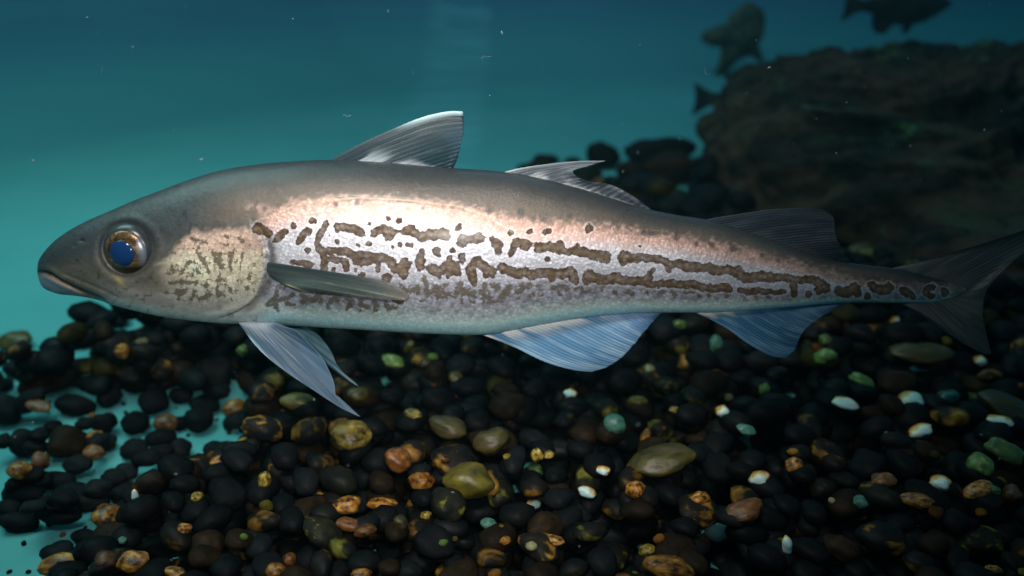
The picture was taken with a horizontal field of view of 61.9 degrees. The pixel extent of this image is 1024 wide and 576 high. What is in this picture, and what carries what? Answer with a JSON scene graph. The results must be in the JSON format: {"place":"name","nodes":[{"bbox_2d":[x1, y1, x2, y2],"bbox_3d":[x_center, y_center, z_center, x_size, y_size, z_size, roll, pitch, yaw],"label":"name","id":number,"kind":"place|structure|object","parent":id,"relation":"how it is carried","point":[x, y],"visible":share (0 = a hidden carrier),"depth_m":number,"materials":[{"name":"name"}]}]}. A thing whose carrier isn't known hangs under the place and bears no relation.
{"place":"outdoors","nodes":[
{"label":"outdoors","id":0,"kind":"place"},
{"bbox_2d":[0,330,32,349],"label":"pebble","id":1,"kind":"object","parent":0,"point":[7,339],"visible":0.73,"depth_m":0.84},
{"bbox_2d":[1,481,45,503],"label":"pebble","id":2,"kind":"object","parent":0,"point":[26,491],"visible":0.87,"depth_m":0.62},
{"bbox_2d":[4,478,22,490],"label":"pebble","id":3,"kind":"object","parent":2,"relation":"on","point":[11,484],"visible":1,"depth_m":0.62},
{"bbox_2d":[5,461,32,479],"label":"pebble","id":4,"kind":"object","parent":3,"relation":"on","point":[18,470],"visible":1,"depth_m":0.62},
{"bbox_2d":[17,369,75,394],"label":"pebble","id":5,"kind":"object","parent":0,"point":[52,382],"visible":0.67,"depth_m":0.76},
{"bbox_2d":[39,540,73,559],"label":"pebble","id":6,"kind":"object","parent":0,"point":[59,546],"visible":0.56,"depth_m":0.56,"materials":[{"name":"stone"}]},
{"bbox_2d":[77,495,109,512],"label":"pebble","id":7,"kind":"object","parent":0,"point":[86,504],"visible":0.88,"depth_m":0.60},
{"bbox_2d":[82,478,113,498],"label":"pebble","id":8,"kind":"object","parent":7,"relation":"on","point":[97,488],"visible":1,"depth_m":0.60,"materials":[{"name":"stone"}]},
{"bbox_2d":[106,480,133,502],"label":"pebble","id":9,"kind":"object","parent":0,"point":[114,495],"visible":0.45,"depth_m":0.62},
{"bbox_2d":[100,468,126,486],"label":"pebble","id":10,"kind":"object","parent":9,"relation":"on","point":[116,476],"visible":0.84,"depth_m":0.63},
{"bbox_2d":[195,356,232,387],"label":"pebble","id":11,"kind":"object","parent":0,"point":[216,369],"visible":0.73,"depth_m":0.76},
{"bbox_2d":[279,392,314,409],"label":"pebble","id":12,"kind":"object","parent":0,"point":[292,401],"visible":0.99,"depth_m":0.63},
{"bbox_2d":[0,77,1003,575],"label":"floor","id":13,"kind":"structure","parent":0,"point":[46,201],"depth_m":1.51,"materials":[{"name":"paint"}]},
{"bbox_2d":[0,394,21,423],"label":"pebble","id":14,"kind":"object","parent":13,"relation":"on","point":[9,414],"visible":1,"depth_m":0.71,"materials":[{"name":"stone"}]},
{"bbox_2d":[0,499,21,515],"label":"pebble","id":15,"kind":"object","parent":13,"relation":"on","point":[9,505],"visible":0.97,"depth_m":0.60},
{"bbox_2d":[8,428,30,456],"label":"pebble","id":16,"kind":"object","parent":13,"relation":"on","point":[17,442],"visible":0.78,"depth_m":0.67,"materials":[{"name":"stone"}]},
{"bbox_2d":[0,511,39,532],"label":"pebble","id":17,"kind":"object","parent":13,"relation":"on","point":[15,522],"visible":0.97,"depth_m":0.59,"materials":[{"name":"stone"}]},
{"bbox_2d":[12,387,46,413],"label":"pebble","id":18,"kind":"object","parent":13,"relation":"on","point":[22,399],"visible":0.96,"depth_m":0.71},
{"bbox_2d":[19,500,45,513],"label":"pebble","id":19,"kind":"object","parent":13,"relation":"on","point":[32,506],"visible":1,"depth_m":0.58,"materials":[{"name":"stone"}]},
{"bbox_2d":[22,440,46,455],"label":"pebble","id":20,"kind":"object","parent":13,"relation":"on","point":[30,448],"visible":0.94,"depth_m":0.66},
{"bbox_2d":[26,427,48,441],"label":"pebble","id":21,"kind":"object","parent":20,"relation":"on","point":[38,434],"visible":1,"depth_m":0.66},
{"bbox_2d":[25,399,50,412],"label":"pebble","id":22,"kind":"object","parent":13,"relation":"on","point":[37,405],"visible":1,"depth_m":0.70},
{"bbox_2d":[33,505,81,524],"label":"pebble","id":23,"kind":"object","parent":13,"relation":"on","point":[69,516],"visible":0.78,"depth_m":0.59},
{"bbox_2d":[46,487,79,510],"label":"pebble","id":24,"kind":"object","parent":23,"relation":"on","point":[65,498],"visible":1,"depth_m":0.58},
{"bbox_2d":[46,471,76,489],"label":"pebble","id":25,"kind":"object","parent":13,"relation":"on","point":[60,478],"visible":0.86,"depth_m":0.64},
{"bbox_2d":[30,451,49,468],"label":"pebble","id":26,"kind":"object","parent":25,"relation":"on","point":[39,458],"visible":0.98,"depth_m":0.63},
{"bbox_2d":[46,424,86,457],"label":"pebble","id":27,"kind":"object","parent":13,"relation":"on","point":[65,440],"visible":0.91,"depth_m":0.67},
{"bbox_2d":[54,393,96,416],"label":"pebble","id":28,"kind":"object","parent":13,"relation":"on","point":[75,405],"visible":1,"depth_m":0.73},
{"bbox_2d":[62,454,92,474],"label":"pebble","id":29,"kind":"object","parent":13,"relation":"on","point":[74,464],"visible":1,"depth_m":0.65,"materials":[{"name":"stone"}]},
{"bbox_2d":[82,443,104,460],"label":"pebble","id":30,"kind":"object","parent":13,"relation":"on","point":[93,452],"visible":1,"depth_m":0.66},
{"bbox_2d":[91,412,117,432],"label":"pebble","id":31,"kind":"object","parent":13,"relation":"on","point":[106,422],"visible":0.9,"depth_m":0.70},
{"bbox_2d":[96,387,122,407],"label":"pebble","id":32,"kind":"object","parent":13,"relation":"on","point":[112,396],"visible":1,"depth_m":0.74,"materials":[{"name":"stone"}]},
{"bbox_2d":[119,438,148,458],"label":"pebble","id":33,"kind":"object","parent":13,"relation":"on","point":[129,448],"visible":0.75,"depth_m":0.67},
{"bbox_2d":[120,411,149,434],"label":"pebble","id":34,"kind":"object","parent":13,"relation":"on","point":[134,422],"visible":1,"depth_m":0.70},
{"bbox_2d":[131,448,161,466],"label":"pebble","id":35,"kind":"object","parent":13,"relation":"on","point":[145,457],"visible":0.96,"depth_m":0.65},
{"bbox_2d":[137,388,168,414],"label":"pebble","id":36,"kind":"object","parent":13,"relation":"on","point":[152,401],"visible":1,"depth_m":0.73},
{"bbox_2d":[144,428,176,446],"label":"pebble","id":37,"kind":"object","parent":13,"relation":"on","point":[160,436],"visible":0.81,"depth_m":0.69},
{"bbox_2d":[153,413,177,429],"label":"pebble","id":38,"kind":"object","parent":13,"relation":"on","point":[168,421],"visible":0.94,"depth_m":0.71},
{"bbox_2d":[168,387,193,403],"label":"pebble","id":39,"kind":"object","parent":13,"relation":"on","point":[179,395],"visible":0.98,"depth_m":0.75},
{"bbox_2d":[170,437,192,456],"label":"pebble","id":40,"kind":"object","parent":13,"relation":"on","point":[182,446],"visible":0.81,"depth_m":0.67,"materials":[{"name":"stone"}]},
{"bbox_2d":[0,0,393,163],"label":"tank wall","id":41,"kind":"structure","parent":13,"relation":"on","point":[181,64],"depth_m":1.93,"materials":[{"name":"paint"}]},
{"bbox_2d":[183,407,213,432],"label":"pebble","id":42,"kind":"object","parent":13,"relation":"on","point":[198,419],"visible":1,"depth_m":0.71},
{"bbox_2d":[189,395,219,412],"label":"pebble","id":43,"kind":"object","parent":13,"relation":"on","point":[212,404],"visible":0.81,"depth_m":0.73,"materials":[{"name":"stone"}]},
{"bbox_2d":[204,383,230,399],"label":"pebble","id":44,"kind":"object","parent":13,"relation":"on","point":[217,391],"visible":1,"depth_m":0.74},
{"bbox_2d":[222,398,244,415],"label":"pebble","id":45,"kind":"object","parent":13,"relation":"on","point":[232,405],"visible":0.79,"depth_m":0.73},
{"bbox_2d":[222,410,246,430],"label":"pebble","id":46,"kind":"object","parent":13,"relation":"on","point":[232,420],"visible":0.88,"depth_m":0.71,"materials":[{"name":"stone"}]},
{"bbox_2d":[0,153,1023,575],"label":"gravel","id":47,"kind":"structure","parent":13,"relation":"on","point":[662,365],"depth_m":0.62,"materials":[{"name":"gravel"}]},
{"bbox_2d":[36,552,73,575],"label":"pebble","id":48,"kind":"object","parent":47,"relation":"on","point":[46,564],"visible":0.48,"depth_m":0.54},
{"bbox_2d":[93,521,124,535],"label":"pebble","id":49,"kind":"object","parent":47,"relation":"on","point":[109,528],"visible":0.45,"depth_m":0.54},
{"bbox_2d":[88,547,134,575],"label":"pebble","id":50,"kind":"object","parent":47,"relation":"on","point":[93,570],"visible":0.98,"depth_m":0.47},
{"bbox_2d":[94,550,115,566],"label":"pebble","id":51,"kind":"object","parent":50,"relation":"on","point":[104,557],"visible":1,"depth_m":0.47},
{"bbox_2d":[116,550,148,573],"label":"pebble","id":52,"kind":"object","parent":47,"relation":"on","point":[131,562],"visible":1,"depth_m":0.47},
{"bbox_2d":[133,558,171,575],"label":"pebble","id":53,"kind":"object","parent":47,"relation":"on","point":[155,567],"visible":1,"depth_m":0.47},
{"bbox_2d":[189,529,224,567],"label":"pebble","id":54,"kind":"object","parent":47,"relation":"on","point":[212,537],"visible":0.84,"depth_m":0.50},
{"bbox_2d":[208,477,246,510],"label":"pebble","id":55,"kind":"object","parent":47,"relation":"on","point":[229,492],"visible":1,"depth_m":0.54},
{"bbox_2d":[242,415,282,441],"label":"pebble","id":56,"kind":"object","parent":47,"relation":"on","point":[263,428],"visible":1,"depth_m":0.61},
{"bbox_2d":[251,552,285,575],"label":"pebble","id":57,"kind":"object","parent":47,"relation":"on","point":[261,562],"visible":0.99,"depth_m":0.48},
{"bbox_2d":[290,494,327,534],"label":"pebble","id":58,"kind":"object","parent":47,"relation":"on","point":[306,505],"visible":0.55,"depth_m":0.54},
{"bbox_2d":[303,515,342,549],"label":"pebble","id":59,"kind":"object","parent":47,"relation":"on","point":[320,531],"visible":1,"depth_m":0.50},
{"bbox_2d":[335,517,357,531],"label":"pebble","id":60,"kind":"object","parent":47,"relation":"on","point":[347,524],"visible":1,"depth_m":0.51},
{"bbox_2d":[332,495,361,514],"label":"pebble","id":61,"kind":"object","parent":47,"relation":"on","point":[347,505],"visible":1,"depth_m":0.53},
{"bbox_2d":[330,420,371,450],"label":"pebble","id":62,"kind":"object","parent":47,"relation":"on","point":[349,435],"visible":1,"depth_m":0.58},
{"bbox_2d":[347,386,369,402],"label":"pebble","id":63,"kind":"object","parent":47,"relation":"on","point":[357,394],"visible":1,"depth_m":0.63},
{"bbox_2d":[354,523,376,537],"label":"pebble","id":64,"kind":"object","parent":47,"relation":"on","point":[364,530],"visible":1,"depth_m":0.50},
{"bbox_2d":[376,542,399,572],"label":"pebble","id":65,"kind":"object","parent":47,"relation":"on","point":[387,550],"visible":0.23,"depth_m":0.56,"materials":[{"name":"stone"}]},
{"bbox_2d":[384,447,410,473],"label":"pebble","id":66,"kind":"object","parent":47,"relation":"on","point":[397,460],"visible":1,"depth_m":0.56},
{"bbox_2d":[403,549,435,575],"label":"pebble","id":67,"kind":"object","parent":47,"relation":"on","point":[428,565],"visible":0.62,"depth_m":0.50,"materials":[{"name":"stone"}]},
{"bbox_2d":[408,472,435,489],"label":"pebble","id":68,"kind":"object","parent":47,"relation":"on","point":[420,480],"visible":1,"depth_m":0.56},
{"bbox_2d":[414,524,454,558],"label":"pebble","id":69,"kind":"object","parent":47,"relation":"on","point":[428,538],"visible":1,"depth_m":0.50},
{"bbox_2d":[429,415,466,439],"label":"pebble","id":70,"kind":"object","parent":47,"relation":"on","point":[448,427],"visible":1,"depth_m":0.60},
{"bbox_2d":[430,487,466,521],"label":"pebble","id":71,"kind":"object","parent":47,"relation":"on","point":[447,504],"visible":1,"depth_m":0.52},
{"bbox_2d":[430,444,473,474],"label":"pebble","id":72,"kind":"object","parent":47,"relation":"on","point":[456,454],"visible":0.69,"depth_m":0.57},
{"bbox_2d":[439,557,479,575],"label":"pebble","id":73,"kind":"object","parent":47,"relation":"on","point":[466,566],"visible":1,"depth_m":0.47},
{"bbox_2d":[442,462,495,499],"bbox_3d":[-0.027,0.123,0.546,0.033,0.022,0.025,5,25,12],"label":"pebble","id":74,"kind":"object","parent":47,"relation":"on","point":[470,480],"visible":1,"depth_m":0.54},
{"bbox_2d":[473,427,509,456],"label":"pebble","id":75,"kind":"object","parent":47,"relation":"on","point":[492,441],"visible":1,"depth_m":0.58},
{"bbox_2d":[517,532,559,564],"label":"pebble","id":76,"kind":"object","parent":47,"relation":"on","point":[546,550],"visible":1,"depth_m":0.49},
{"bbox_2d":[527,511,564,536],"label":"pebble","id":77,"kind":"object","parent":47,"relation":"on","point":[548,522],"visible":0.76,"depth_m":0.52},
{"bbox_2d":[603,412,625,433],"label":"pebble","id":78,"kind":"object","parent":47,"relation":"on","point":[614,422],"visible":1,"depth_m":0.59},
{"bbox_2d":[625,481,645,498],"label":"pebble","id":79,"kind":"object","parent":47,"relation":"on","point":[634,489],"visible":1,"depth_m":0.54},
{"bbox_2d":[637,437,666,451],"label":"pebble","id":80,"kind":"object","parent":47,"relation":"on","point":[646,443],"visible":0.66,"depth_m":0.58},
{"bbox_2d":[626,442,697,477],"bbox_3d":[0.099,0.114,0.563,0.048,0.016,0.028,-18,21,0],"label":"pebble","id":81,"kind":"object","parent":47,"relation":"on","point":[664,460],"visible":1,"depth_m":0.56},
{"bbox_2d":[642,555,694,575],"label":"pebble","id":82,"kind":"object","parent":47,"relation":"on","point":[663,565],"visible":1,"depth_m":0.46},
{"bbox_2d":[654,532,697,555],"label":"pebble","id":83,"kind":"object","parent":47,"relation":"on","point":[671,543],"visible":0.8,"depth_m":0.50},
{"bbox_2d":[678,494,718,527],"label":"pebble","id":84,"kind":"object","parent":47,"relation":"on","point":[703,515],"visible":0.84,"depth_m":0.53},
{"bbox_2d":[697,451,731,485],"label":"pebble","id":85,"kind":"object","parent":47,"relation":"on","point":[712,466],"visible":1,"depth_m":0.57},
{"bbox_2d":[704,522,728,541],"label":"pebble","id":86,"kind":"object","parent":47,"relation":"on","point":[715,532],"visible":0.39,"depth_m":0.56,"materials":[{"name":"teal stone"}]},
{"bbox_2d":[719,560,751,575],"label":"pebble","id":87,"kind":"object","parent":47,"relation":"on","point":[734,568],"visible":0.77,"depth_m":0.54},
{"bbox_2d":[726,497,762,523],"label":"pebble","id":88,"kind":"object","parent":47,"relation":"on","point":[746,511],"visible":1,"depth_m":0.51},
{"bbox_2d":[813,348,837,364],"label":"pebble","id":89,"kind":"object","parent":47,"relation":"on","point":[823,356],"visible":1,"depth_m":0.69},
{"bbox_2d":[808,438,847,473],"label":"pebble","id":90,"kind":"object","parent":47,"relation":"on","point":[820,448],"visible":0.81,"depth_m":0.59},
{"bbox_2d":[823,534,859,562],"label":"pebble","id":91,"kind":"object","parent":47,"relation":"on","point":[842,548],"visible":1,"depth_m":0.49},
{"bbox_2d":[831,396,858,410],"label":"pebble","id":92,"kind":"object","parent":47,"relation":"on","point":[846,403],"visible":1,"depth_m":0.63,"materials":[{"name":"white stone"}]},
{"bbox_2d":[847,448,887,480],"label":"pebble","id":93,"kind":"object","parent":47,"relation":"on","point":[864,464],"visible":0.88,"depth_m":0.57,"materials":[{"name":"stone"}]},
{"bbox_2d":[853,520,905,556],"bbox_3d":[0.217,0.147,0.501,0.022,0.017,0.027,-21,32,-39],"label":"pebble","id":94,"kind":"object","parent":47,"relation":"on","point":[884,538],"visible":1,"depth_m":0.49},
{"bbox_2d":[871,472,896,487],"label":"pebble","id":95,"kind":"object","parent":47,"relation":"on","point":[887,479],"visible":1,"depth_m":0.54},
{"bbox_2d":[877,370,917,396],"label":"pebble","id":96,"kind":"object","parent":47,"relation":"on","point":[896,382],"visible":0.86,"depth_m":0.67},
{"bbox_2d":[900,492,934,509],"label":"pebble","id":97,"kind":"object","parent":47,"relation":"on","point":[920,501],"visible":1,"depth_m":0.52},
{"bbox_2d":[908,423,931,437],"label":"pebble","id":98,"kind":"object","parent":47,"relation":"on","point":[918,430],"visible":1,"depth_m":0.60,"materials":[{"name":"white stone"}]},
{"bbox_2d":[889,342,955,365],"bbox_3d":[0.341,0.055,0.710,0.056,0.019,0.032,2,18,-1],"label":"pebble","id":99,"kind":"object","parent":47,"relation":"on","point":[918,354],"visible":1,"depth_m":0.70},
{"bbox_2d":[919,454,944,481],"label":"pebble","id":100,"kind":"object","parent":47,"relation":"on","point":[934,467],"visible":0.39,"depth_m":0.58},
{"bbox_2d":[929,474,951,490],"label":"pebble","id":101,"kind":"object","parent":47,"relation":"on","point":[940,482],"visible":1,"depth_m":0.55,"materials":[{"name":"white stone"}]},
{"bbox_2d":[955,525,1005,557],"bbox_3d":[0.284,0.154,0.517,0.035,0.018,0.021,0,28,-15],"label":"pebble","id":102,"kind":"object","parent":47,"relation":"on","point":[982,541],"visible":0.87,"depth_m":0.51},
{"bbox_2d":[966,452,994,475],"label":"pebble","id":103,"kind":"object","parent":47,"relation":"on","point":[980,462],"visible":1,"depth_m":0.55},
{"bbox_2d":[966,493,1002,516],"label":"pebble","id":104,"kind":"object","parent":47,"relation":"on","point":[992,504],"visible":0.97,"depth_m":0.52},
{"bbox_2d":[963,480,992,499],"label":"pebble","id":105,"kind":"object","parent":104,"relation":"on","point":[974,490],"visible":1,"depth_m":0.53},
{"bbox_2d":[977,389,1023,418],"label":"pebble","id":106,"kind":"object","parent":47,"relation":"on","point":[997,402],"visible":1,"depth_m":0.61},
{"bbox_2d":[984,437,1023,465],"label":"pebble","id":107,"kind":"object","parent":47,"relation":"on","point":[1005,451],"visible":1,"depth_m":0.58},
{"bbox_2d":[1001,484,1023,503],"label":"pebble","id":108,"kind":"object","parent":47,"relation":"on","point":[1012,494],"visible":0.96,"depth_m":0.55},
{"bbox_2d":[586,141,620,168],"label":"stone","id":109,"kind":"object","parent":13,"relation":"on","point":[608,155],"visible":0.95,"depth_m":1.42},
{"bbox_2d":[616,160,649,180],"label":"stone","id":110,"kind":"object","parent":13,"relation":"on","point":[630,167],"visible":0.53,"depth_m":1.31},
{"bbox_2d":[626,173,671,195],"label":"stone","id":111,"kind":"object","parent":13,"relation":"on","point":[645,178],"visible":0.16,"depth_m":1.24,"materials":[{"name":"stone"}]},
{"bbox_2d":[624,137,696,163],"bbox_3d":[0.249,-0.230,1.438,0.135,0.053,0.079,-7,25,-15],"label":"stone","id":112,"kind":"object","parent":13,"relation":"on","point":[646,149],"visible":0.64,"depth_m":1.41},
{"bbox_2d":[642,150,695,184],"bbox_3d":[0.253,-0.192,1.354,0.096,0.053,0.066,8,25,16],"label":"stone","id":113,"kind":"object","parent":13,"relation":"on","point":[675,167],"visible":0.69,"depth_m":1.33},
{"bbox_2d":[324,0,1023,88],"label":"water","id":114,"kind":"structure","parent":13,"relation":"on","point":[438,43],"depth_m":2.42,"materials":[{"name":"liquid"}]},
{"bbox_2d":[691,63,759,115],"bbox_3d":[0.486,-0.387,1.716,0.254,0.130,0.037,-4,24,-8],"label":"fish","id":115,"kind":"object","parent":114,"relation":"in","point":[705,98],"visible":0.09,"depth_m":1.70},
{"bbox_2d":[701,2,765,75],"bbox_3d":[0.572,-0.634,2.205,0.170,0.200,0.072,0,18,0],"label":"fish","id":116,"kind":"object","parent":114,"relation":"in","point":[738,34],"visible":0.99,"depth_m":2.18},
{"bbox_2d":[840,0,951,33],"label":"fish","id":117,"kind":"object","parent":114,"relation":"in","point":[887,15],"visible":1,"depth_m":1.74},
{"bbox_2d":[693,39,1023,279],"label":"boulder","id":118,"kind":"object","parent":13,"relation":"on","point":[936,106],"visible":0.86,"depth_m":1.19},
{"bbox_2d":[37,111,1023,416],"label":"fish","id":119,"kind":"object","parent":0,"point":[407,227],"visible":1,"depth_m":0.51},
{"label":"pebble","id":120,"kind":"object","parent":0,"visible":0},
{"bbox_2d":[902,478,951,520],"bbox_3d":[0.261,0.132,0.538,0.023,0.020,0.034,-23,41,-19],"label":"pebble","id":121,"kind":"object","parent":120,"relation":"on","point":[942,499],"visible":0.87,"depth_m":0.53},
{"label":"pebble","id":122,"kind":"object","parent":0,"visible":0},
{"bbox_2d":[90,503,120,526],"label":"pebble","id":123,"kind":"object","parent":122,"relation":"on","point":[103,513],"visible":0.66,"depth_m":0.58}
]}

